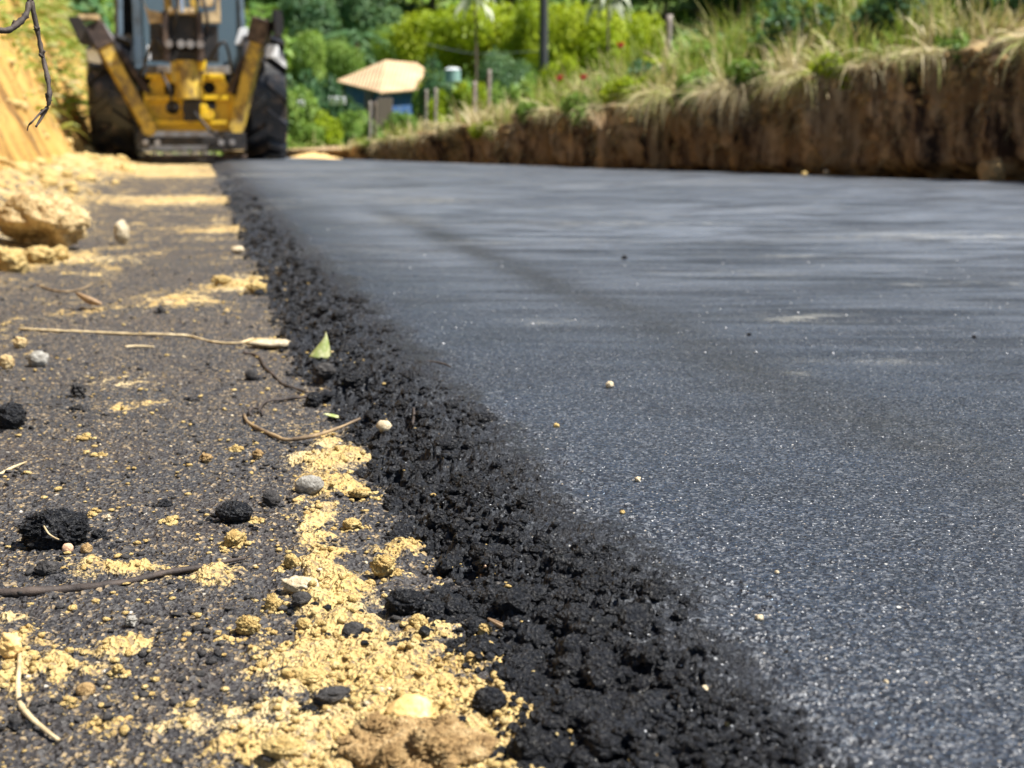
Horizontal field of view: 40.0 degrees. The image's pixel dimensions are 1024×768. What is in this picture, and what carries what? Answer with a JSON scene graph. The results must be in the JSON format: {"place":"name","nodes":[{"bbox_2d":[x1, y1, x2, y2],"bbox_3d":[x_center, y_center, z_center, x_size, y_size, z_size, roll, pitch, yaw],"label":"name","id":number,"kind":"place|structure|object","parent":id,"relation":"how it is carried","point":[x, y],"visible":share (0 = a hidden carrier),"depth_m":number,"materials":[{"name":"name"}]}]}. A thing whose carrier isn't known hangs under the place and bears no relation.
{"place":"outdoors","nodes":[
{"label":"outdoors","id":0,"kind":"place"},
{"bbox_2d":[0,0,92,170],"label":"earth bank","id":1,"kind":"structure","parent":0,"point":[14,132],"depth_m":13.29,"materials":[{"name":"soil"}]},
{"bbox_2d":[0,0,90,139],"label":"bank weeds","id":2,"kind":"object","parent":1,"relation":"on","point":[47,28],"visible":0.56,"depth_m":16.83,"materials":[{"name":"green plant"}]},
{"bbox_2d":[65,0,111,31],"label":"shrub","id":3,"kind":"object","parent":1,"relation":"on","point":[89,6],"visible":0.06,"depth_m":29.30,"materials":[{"name":"green plant"}]},
{"bbox_2d":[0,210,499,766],"bbox_3d":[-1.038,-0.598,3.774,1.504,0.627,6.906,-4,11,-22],"label":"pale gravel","id":4,"kind":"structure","parent":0,"point":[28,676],"depth_m":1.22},
{"bbox_2d":[0,210,657,767],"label":"tan gravel","id":5,"kind":"structure","parent":0,"point":[188,634],"depth_m":1.16,"materials":[{"name":"gravel"}]},
{"bbox_2d":[0,150,669,767],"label":"ground","id":6,"kind":"structure","parent":0,"point":[168,196],"depth_m":1.47,"materials":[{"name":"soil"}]},
{"bbox_2d":[0,632,22,659],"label":"dirt clod","id":7,"kind":"object","parent":6,"relation":"on","point":[10,645],"visible":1,"depth_m":1.04,"materials":[{"name":"soil"}]},
{"bbox_2d":[0,402,27,429],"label":"asphalt lump","id":8,"kind":"object","parent":6,"relation":"on","point":[12,415],"visible":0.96,"depth_m":1.84,"materials":[{"name":"asphalt"}]},
{"bbox_2d":[0,246,30,272],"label":"dirt clod","id":9,"kind":"object","parent":6,"relation":"on","point":[13,260],"visible":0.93,"depth_m":3.84,"materials":[{"name":"soil"}]},
{"bbox_2d":[0,0,52,130],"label":"bare shrub","id":10,"kind":"object","parent":6,"relation":"on","point":[20,21],"visible":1,"depth_m":1.45,"materials":[{"name":"plant"}]},
{"bbox_2d":[15,652,59,741],"bbox_3d":[-0.339,0.214,0.981,0.018,0.012,0.169,-5,11,-27],"label":"straw","id":11,"kind":"object","parent":6,"relation":"on","point":[28,715],"visible":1,"depth_m":0.95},
{"bbox_2d":[27,350,48,366],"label":"stone","id":12,"kind":"object","parent":6,"relation":"on","point":[36,358],"visible":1,"depth_m":2.34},
{"bbox_2d":[24,245,57,263],"bbox_3d":[-1.387,-0.374,4.126,0.093,0.068,0.101,7,13,36],"label":"dirt clod","id":13,"kind":"object","parent":6,"relation":"on","point":[40,254],"visible":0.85,"depth_m":4.10,"materials":[{"name":"soil"}]},
{"bbox_2d":[0,192,91,247],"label":"boulder","id":14,"kind":"object","parent":6,"relation":"on","point":[50,221],"visible":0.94,"depth_m":4.57,"materials":[{"name":"stone"}]},
{"bbox_2d":[34,560,58,575],"bbox_3d":[-0.409,0.162,1.237,0.021,0.015,0.017,0,10,0],"label":"asphalt lump","id":15,"kind":"object","parent":6,"relation":"on","point":[43,567],"visible":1,"depth_m":1.23,"materials":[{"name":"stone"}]},
{"bbox_2d":[17,507,92,549],"bbox_3d":[-0.434,0.138,1.330,0.068,0.044,0.050,0,10,0],"label":"asphalt lump","id":16,"kind":"object","parent":6,"relation":"on","point":[63,525],"visible":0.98,"depth_m":1.31,"materials":[{"name":"asphalt"}]},
{"bbox_2d":[0,58,151,197],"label":"bank rubble","id":17,"kind":"object","parent":6,"relation":"on","point":[48,176],"visible":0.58,"depth_m":9.83,"materials":[{"name":"soil"}]},
{"bbox_2d":[114,219,128,243],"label":"stone","id":18,"kind":"object","parent":6,"relation":"on","point":[121,231],"visible":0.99,"depth_m":4.86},
{"bbox_2d":[0,557,245,597],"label":"stick","id":19,"kind":"object","parent":6,"relation":"on","point":[27,591],"visible":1,"depth_m":1.20,"materials":[{"name":"wood"}]},
{"bbox_2d":[18,327,253,344],"bbox_3d":[-0.717,-0.095,2.685,0.502,0.013,0.058,4,11,19],"label":"stick","id":20,"kind":"object","parent":6,"relation":"on","point":[121,333],"visible":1,"depth_m":2.68,"materials":[{"name":"wood"}]},
{"bbox_2d":[68,0,287,159],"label":"backhoe loader","id":21,"kind":"object","parent":6,"relation":"on","point":[184,75],"visible":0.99,"depth_m":16.22,"materials":[{"name":"metal"}]},
{"bbox_2d":[123,0,132,42],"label":"door panel","id":22,"kind":"structure","parent":21,"relation":"in","point":[127,4],"depth_m":17.07,"materials":[{"name":"metal"}]},
{"bbox_2d":[142,0,238,66],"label":"rear window","id":23,"kind":"structure","parent":21,"relation":"in","point":[228,28],"depth_m":16.89,"materials":[{"name":"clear glass"}]},
{"bbox_2d":[215,501,252,522],"bbox_3d":[-0.276,0.127,1.400,0.039,0.023,0.025,0,10,0],"label":"asphalt lump","id":24,"kind":"object","parent":6,"relation":"on","point":[232,511],"visible":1,"depth_m":1.39,"materials":[{"name":"asphalt"}]},
{"bbox_2d":[223,529,246,547],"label":"pebble","id":25,"kind":"object","parent":6,"relation":"on","point":[233,537],"visible":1,"depth_m":1.32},
{"bbox_2d":[234,615,260,635],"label":"dirt clod","id":26,"kind":"object","parent":6,"relation":"on","point":[248,625],"visible":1,"depth_m":1.08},
{"bbox_2d":[247,339,289,346],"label":"stone","id":27,"kind":"object","parent":6,"relation":"on","point":[271,342],"visible":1,"depth_m":2.54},
{"bbox_2d":[262,490,280,505],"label":"asphalt lump","id":28,"kind":"object","parent":6,"relation":"on","point":[271,497],"visible":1,"depth_m":1.46,"materials":[{"name":"stone"}]},
{"bbox_2d":[264,592,281,612],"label":"dirt clod","id":29,"kind":"object","parent":6,"relation":"on","point":[273,602],"visible":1,"depth_m":1.14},
{"bbox_2d":[0,304,551,766],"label":"lump crumbs","id":30,"kind":"object","parent":6,"relation":"on","point":[290,612],"visible":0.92,"depth_m":1.14,"materials":[{"name":"asphalt"}]},
{"bbox_2d":[261,734,302,758],"bbox_3d":[-0.142,0.225,0.871,0.026,0.016,0.022,0,10,0],"label":"dirt clod","id":31,"kind":"object","parent":6,"relation":"on","point":[281,746],"visible":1,"depth_m":0.86,"materials":[{"name":"soil"}]},
{"bbox_2d":[0,250,575,767],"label":"sand crumbs","id":32,"kind":"object","parent":6,"relation":"on","point":[355,700],"visible":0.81,"depth_m":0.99,"materials":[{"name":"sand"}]},
{"bbox_2d":[354,710,393,737],"bbox_3d":[-0.086,0.218,0.886,0.026,0.024,0.029,0,10,0],"label":"dirt clod","id":33,"kind":"object","parent":32,"relation":"on","point":[377,724],"visible":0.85,"depth_m":0.88,"materials":[{"name":"soil"}]},
{"bbox_2d":[281,575,318,592],"bbox_3d":[-0.178,0.169,1.183,0.033,0.015,0.020,0,10,0],"label":"stone","id":34,"kind":"object","parent":6,"relation":"on","point":[294,583],"visible":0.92,"depth_m":1.18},
{"bbox_2d":[291,591,311,606],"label":"stone","id":35,"kind":"object","parent":6,"relation":"on","point":[302,598],"visible":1,"depth_m":1.14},
{"bbox_2d":[243,413,360,441],"bbox_3d":[-0.315,0.052,1.853,0.209,0.020,0.111,7,12,32],"label":"root","id":36,"kind":"object","parent":6,"relation":"on","point":[274,435],"visible":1,"depth_m":1.79,"materials":[{"name":"wood"}]},
{"bbox_2d":[294,475,323,493],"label":"stone","id":37,"kind":"object","parent":6,"relation":"on","point":[310,484],"visible":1,"depth_m":1.50,"materials":[{"name":"stone"}]},
{"bbox_2d":[294,668,325,683],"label":"dirt clod","id":38,"kind":"object","parent":6,"relation":"on","point":[311,675],"visible":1,"depth_m":0.99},
{"bbox_2d":[312,685,350,705],"bbox_3d":[-0.121,0.210,0.947,0.028,0.013,0.014,-7,12,-34],"label":"stone","id":39,"kind":"object","parent":6,"relation":"on","point":[330,695],"visible":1,"depth_m":0.94,"materials":[{"name":"stone"}]},
{"bbox_2d":[369,554,396,576],"bbox_3d":[-0.113,0.160,1.227,0.025,0.022,0.019,0,10,0],"label":"dirt clod","id":40,"kind":"object","parent":6,"relation":"on","point":[383,565],"visible":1,"depth_m":1.22,"materials":[{"name":"soil"}]},
{"bbox_2d":[371,741,408,767],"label":"dirt clod","id":41,"kind":"object","parent":6,"relation":"on","point":[391,755],"visible":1,"depth_m":0.83,"materials":[{"name":"soil"}]},
{"bbox_2d":[384,588,423,615],"bbox_3d":[-0.086,0.177,1.137,0.033,0.024,0.026,0,10,0],"label":"asphalt lump","id":42,"kind":"object","parent":6,"relation":"on","point":[404,602],"visible":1,"depth_m":1.13,"materials":[{"name":"asphalt"}]},
{"bbox_2d":[385,693,434,717],"bbox_3d":[-0.067,0.215,0.921,0.033,0.023,0.030,0,10,0],"label":"stone","id":43,"kind":"object","parent":6,"relation":"on","point":[414,705],"visible":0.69,"depth_m":0.91,"materials":[{"name":"stone"}]},
{"bbox_2d":[335,715,498,767],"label":"crumbled clods","id":44,"kind":"object","parent":6,"relation":"on","point":[358,746],"visible":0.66,"depth_m":0.86,"materials":[{"name":"soil"}]},
{"bbox_2d":[406,726,462,767],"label":"dirt clod","id":45,"kind":"object","parent":44,"relation":"on","point":[432,746],"visible":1,"depth_m":0.84,"materials":[{"name":"soil"}]},
{"bbox_2d":[472,686,507,714],"bbox_3d":[-0.015,0.211,0.936,0.024,0.020,0.022,0,10,0],"label":"asphalt lump","id":46,"kind":"object","parent":6,"relation":"on","point":[487,700],"visible":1,"depth_m":0.93,"materials":[{"name":"asphalt"}]},
{"bbox_2d":[244,0,771,147],"bbox_3d":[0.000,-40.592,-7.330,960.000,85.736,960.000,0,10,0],"label":"hillside","id":47,"kind":"structure","parent":0,"point":[423,2],"depth_m":125.76,"materials":[{"name":"plant"}]},
{"bbox_2d":[150,130,374,154],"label":"meadow grass","id":48,"kind":"structure","parent":47,"relation":"on","point":[288,147],"depth_m":27.96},
{"bbox_2d":[244,8,296,72],"bbox_3d":[-8.205,-8.328,39.141,4.556,4.502,3.086,-2,10,-12],"label":"shrub","id":49,"kind":"object","parent":47,"relation":"on","point":[290,56],"visible":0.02,"depth_m":39.04,"materials":[{"name":"green plant"}]},
{"bbox_2d":[287,83,321,141],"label":"shrub","id":50,"kind":"object","parent":47,"relation":"on","point":[307,111],"visible":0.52,"depth_m":44.97,"materials":[{"name":"green plant"}]},
{"bbox_2d":[282,27,327,86],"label":"shrub","id":51,"kind":"object","parent":47,"relation":"on","point":[308,49],"visible":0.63,"depth_m":71.42,"materials":[{"name":"green plant"}]},
{"bbox_2d":[292,118,325,147],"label":"shrub","id":52,"kind":"object","parent":47,"relation":"on","point":[302,129],"visible":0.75,"depth_m":35.29,"materials":[{"name":"green plant"}]},
{"bbox_2d":[296,68,321,93],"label":"shrub","id":53,"kind":"object","parent":47,"relation":"on","point":[313,80],"visible":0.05,"depth_m":60.23,"materials":[{"name":"green plant"}]},
{"bbox_2d":[277,0,342,47],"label":"broadleaf tree","id":54,"kind":"object","parent":47,"relation":"on","point":[319,16],"visible":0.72,"depth_m":95.71,"materials":[{"name":"green plant"}]},
{"bbox_2d":[306,72,343,138],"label":"shrub","id":55,"kind":"object","parent":47,"relation":"on","point":[332,89],"visible":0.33,"depth_m":48.94,"materials":[{"name":"green plant"}]},
{"bbox_2d":[313,110,343,145],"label":"shrub","id":56,"kind":"object","parent":47,"relation":"on","point":[329,125],"visible":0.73,"depth_m":43.11,"materials":[{"name":"green plant"}]},
{"bbox_2d":[321,36,365,96],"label":"broadleaf tree","id":57,"kind":"object","parent":47,"relation":"on","point":[344,63],"visible":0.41,"depth_m":79.00,"materials":[{"name":"green plant"}]},
{"bbox_2d":[343,122,362,144],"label":"shrub","id":58,"kind":"object","parent":47,"relation":"on","point":[355,129],"visible":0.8,"depth_m":37.20,"materials":[{"name":"green plant"}]},
{"bbox_2d":[335,109,378,143],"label":"shrub","id":59,"kind":"object","parent":47,"relation":"on","point":[358,117],"visible":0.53,"depth_m":47.05,"materials":[{"name":"green plant"}]},
{"bbox_2d":[322,26,396,66],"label":"palm tree","id":60,"kind":"object","parent":47,"relation":"on","point":[351,36],"visible":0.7,"depth_m":81.41,"materials":[{"name":"green plant"}]},
{"bbox_2d":[331,0,405,46],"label":"broadleaf tree","id":61,"kind":"object","parent":47,"relation":"on","point":[361,15],"visible":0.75,"depth_m":107.46,"materials":[{"name":"green plant"}]},
{"bbox_2d":[338,60,424,130],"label":"hut","id":62,"kind":"object","parent":47,"relation":"on","point":[388,86],"visible":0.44,"depth_m":68.89,"materials":[{"name":"tile"}]},
{"bbox_2d":[351,23,418,67],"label":"broadleaf tree","id":63,"kind":"object","parent":47,"relation":"on","point":[376,51],"visible":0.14,"depth_m":92.00,"materials":[{"name":"green plant"}]},
{"bbox_2d":[381,110,418,134],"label":"shrub","id":64,"kind":"object","parent":47,"relation":"on","point":[398,118],"visible":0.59,"depth_m":50.88,"materials":[{"name":"green plant"}]},
{"bbox_2d":[376,7,450,70],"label":"broadleaf tree","id":65,"kind":"object","parent":47,"relation":"on","point":[407,44],"visible":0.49,"depth_m":84.46,"materials":[{"name":"green plant"}]},
{"bbox_2d":[416,67,455,127],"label":"shrub","id":66,"kind":"object","parent":47,"relation":"on","point":[432,81],"visible":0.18,"depth_m":54.89,"materials":[{"name":"green plant"}]},
{"bbox_2d":[427,89,447,126],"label":"shrub","id":67,"kind":"object","parent":47,"relation":"on","point":[441,99],"visible":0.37,"depth_m":48.88,"materials":[{"name":"green plant"}]},
{"bbox_2d":[102,0,813,142],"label":"undergrowth","id":68,"kind":"object","parent":47,"relation":"on","point":[680,17],"visible":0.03,"depth_m":123.33,"materials":[{"name":"green plant"}]},
{"bbox_2d":[444,80,486,122],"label":"shrub","id":69,"kind":"object","parent":47,"relation":"on","point":[458,94],"visible":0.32,"depth_m":44.97,"materials":[{"name":"green plant"}]},
{"bbox_2d":[419,0,523,86],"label":"broadleaf tree","id":70,"kind":"object","parent":47,"relation":"on","point":[457,33],"visible":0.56,"depth_m":80.42,"materials":[{"name":"green plant"}]},
{"bbox_2d":[452,0,494,113],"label":"cecropia tree","id":71,"kind":"object","parent":47,"relation":"on","point":[465,5],"visible":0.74,"depth_m":38.80,"materials":[{"name":"green plant"}]},
{"bbox_2d":[484,80,507,112],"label":"shrub","id":72,"kind":"object","parent":47,"relation":"on","point":[496,94],"visible":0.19,"depth_m":46.88,"materials":[{"name":"green plant"}]},
{"bbox_2d":[474,46,537,92],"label":"broadleaf tree","id":73,"kind":"object","parent":47,"relation":"on","point":[503,72],"visible":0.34,"depth_m":60.62,"materials":[{"name":"green plant"}]},
{"bbox_2d":[504,70,536,110],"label":"shrub","id":74,"kind":"object","parent":47,"relation":"on","point":[514,92],"visible":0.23,"depth_m":40.82,"materials":[{"name":"green plant"}]},
{"bbox_2d":[495,0,561,76],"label":"broadleaf tree","id":75,"kind":"object","parent":47,"relation":"on","point":[527,23],"visible":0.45,"depth_m":76.96,"materials":[{"name":"green plant"}]},
{"bbox_2d":[539,0,547,77],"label":"utility pole","id":76,"kind":"object","parent":47,"relation":"on","point":[543,43],"visible":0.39,"depth_m":43.67,"materials":[{"name":"grey"}]},
{"bbox_2d":[534,52,581,94],"bbox_3d":[1.193,-7.138,37.313,1.212,3.382,1.296,-3,11,-15],"label":"shrub","id":77,"kind":"object","parent":47,"relation":"on","point":[546,74],"visible":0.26,"depth_m":36.82,"materials":[{"name":"green plant"}]},
{"bbox_2d":[526,0,630,79],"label":"broadleaf tree","id":78,"kind":"object","parent":47,"relation":"on","point":[579,38],"visible":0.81,"depth_m":67.00,"materials":[{"name":"green plant"}]},
{"bbox_2d":[585,0,630,73],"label":"cecropia tree","id":79,"kind":"object","parent":47,"relation":"on","point":[618,5],"visible":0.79,"depth_m":40.65,"materials":[{"name":"green plant"}]},
{"bbox_2d":[614,10,665,67],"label":"broadleaf tree","id":80,"kind":"object","parent":47,"relation":"on","point":[637,26],"visible":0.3,"depth_m":69.19,"materials":[{"name":"green plant"}]},
{"bbox_2d":[609,0,680,26],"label":"forest tree","id":81,"kind":"object","parent":47,"relation":"on","point":[658,4],"visible":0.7,"depth_m":120.97,"materials":[{"name":"green plant"}]},
{"bbox_2d":[207,157,1023,767],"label":"road","id":82,"kind":"structure","parent":0,"point":[831,471],"depth_m":1.91,"materials":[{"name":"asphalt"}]},
{"bbox_2d":[309,332,330,358],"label":"leaf","id":83,"kind":"object","parent":82,"relation":"on","point":[322,349],"visible":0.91,"depth_m":2.35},
{"bbox_2d":[312,362,335,379],"bbox_3d":[-0.291,-0.020,2.187,0.037,0.027,0.029,0,10,0],"label":"asphalt lump","id":84,"kind":"object","parent":82,"relation":"on","point":[324,370],"visible":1,"depth_m":2.18,"materials":[{"name":"stone"}]},
{"bbox_2d":[425,507,448,530],"bbox_3d":[-0.072,0.131,1.350,0.024,0.026,0.019,0,10,0],"label":"asphalt lump","id":85,"kind":"object","parent":82,"relation":"on","point":[436,516],"visible":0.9,"depth_m":1.34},
{"bbox_2d":[212,173,756,767],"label":"loose asphalt clumps","id":86,"kind":"object","parent":82,"relation":"on","point":[602,731],"visible":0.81,"depth_m":1.08,"materials":[{"name":"asphalt"}]},
{"bbox_2d":[510,722,544,759],"bbox_3d":[0.009,0.221,0.858,0.021,0.030,0.017,0,10,0],"label":"asphalt lump","id":87,"kind":"object","parent":86,"relation":"on","point":[527,743],"visible":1,"depth_m":0.85,"materials":[{"name":"asphalt"}]},
{"bbox_2d":[221,186,854,767],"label":"loose asphalt grains","id":88,"kind":"object","parent":82,"relation":"on","point":[735,756],"visible":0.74,"depth_m":1.06},
{"bbox_2d":[221,14,1023,181],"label":"roadside bank","id":89,"kind":"structure","parent":0,"point":[926,154],"depth_m":11.35,"materials":[{"name":"soil"}]},
{"bbox_2d":[512,100,548,136],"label":"weed bush","id":90,"kind":"object","parent":89,"relation":"on","point":[522,108],"visible":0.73,"depth_m":14.39,"materials":[{"name":"green plant"}]},
{"bbox_2d":[558,90,601,126],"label":"weed bush","id":91,"kind":"object","parent":89,"relation":"on","point":[569,107],"visible":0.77,"depth_m":13.70,"materials":[{"name":"green plant"}]},
{"bbox_2d":[598,76,650,108],"bbox_3d":[1.103,-2.656,13.279,0.545,0.493,0.510,-6,12,-32],"label":"weed bush","id":92,"kind":"object","parent":89,"relation":"on","point":[630,83],"visible":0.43,"depth_m":13.09,"materials":[{"name":"green plant"}]},
{"bbox_2d":[623,59,668,81],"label":"weed bush","id":93,"kind":"object","parent":89,"relation":"on","point":[637,65],"visible":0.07,"depth_m":13.91,"materials":[{"name":"green plant"}]},
{"bbox_2d":[337,0,1023,149],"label":"bank grass","id":94,"kind":"structure","parent":89,"relation":"on","point":[948,17],"depth_m":12.37,"materials":[{"name":"plant"}]},
{"bbox_2d":[340,21,1023,150],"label":"hanging dry grass","id":95,"kind":"structure","parent":89,"relation":"hanging from","point":[720,88],"depth_m":11.80,"materials":[{"name":"plant"}]},
{"bbox_2d":[350,44,1023,154],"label":"lip clods","id":96,"kind":"object","parent":89,"relation":"on","point":[502,131],"visible":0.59,"depth_m":11.23,"materials":[{"name":"soil"}]},
{"bbox_2d":[365,48,1023,174],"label":"hanging roots","id":97,"kind":"object","parent":89,"relation":"hanging from","point":[403,151],"visible":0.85,"depth_m":11.81,"materials":[{"name":"beige plant"}]},
{"bbox_2d":[675,65,714,127],"bbox_3d":[1.652,-2.550,12.462,0.462,0.548,0.356,-4,11,-20],"label":"weed bush","id":98,"kind":"object","parent":89,"relation":"on","point":[692,77],"visible":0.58,"depth_m":12.33,"materials":[{"name":"green plant"}]},
{"bbox_2d":[679,38,739,67],"bbox_3d":[1.911,-3.008,13.535,0.672,0.616,0.518,-4,11,-22],"label":"weed bush","id":99,"kind":"object","parent":89,"relation":"on","point":[705,48],"visible":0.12,"depth_m":13.38,"materials":[{"name":"green plant"}]},
{"bbox_2d":[723,57,779,97],"bbox_3d":[2.019,-2.545,11.988,0.418,0.478,0.624,-2,10,-11],"label":"weed bush","id":100,"kind":"object","parent":89,"relation":"on","point":[738,70],"visible":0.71,"depth_m":11.85,"materials":[{"name":"green plant"}]},
{"bbox_2d":[747,0,808,36],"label":"weed bush","id":101,"kind":"object","parent":89,"relation":"on","point":[775,3],"visible":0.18,"depth_m":13.53,"materials":[{"name":"green plant"}]},
{"bbox_2d":[747,4,840,60],"bbox_3d":[2.594,-3.052,12.709,0.929,0.736,0.855,6,12,31],"label":"weed bush","id":102,"kind":"object","parent":89,"relation":"on","point":[781,27],"visible":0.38,"depth_m":12.44,"materials":[{"name":"green plant"}]},
{"bbox_2d":[798,52,852,105],"bbox_3d":[2.535,-2.436,11.229,0.455,0.423,0.426,6,12,28],"label":"weed bush","id":103,"kind":"object","parent":89,"relation":"on","point":[822,70],"visible":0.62,"depth_m":11.10,"materials":[{"name":"green plant"}]},
{"bbox_2d":[843,0,926,43],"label":"weed bush","id":104,"kind":"object","parent":89,"relation":"on","point":[879,9],"visible":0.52,"depth_m":11.45,"materials":[{"name":"green plant"}]},
{"bbox_2d":[931,27,970,65],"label":"weed bush","id":105,"kind":"object","parent":89,"relation":"on","point":[958,43],"visible":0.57,"depth_m":10.23,"materials":[{"name":"green plant"}]},
{"bbox_2d":[959,0,1023,17],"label":"weed bush","id":106,"kind":"object","parent":89,"relation":"on","point":[1013,4],"visible":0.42,"depth_m":10.59,"materials":[{"name":"green plant"}]},
{"bbox_2d":[977,157,1006,181],"bbox_3d":[3.316,-1.457,9.721,0.205,0.224,0.144,0,10,0],"label":"dirt clod","id":107,"kind":"object","parent":89,"relation":"on","point":[993,169],"visible":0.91,"depth_m":9.69,"materials":[{"name":"soil"}]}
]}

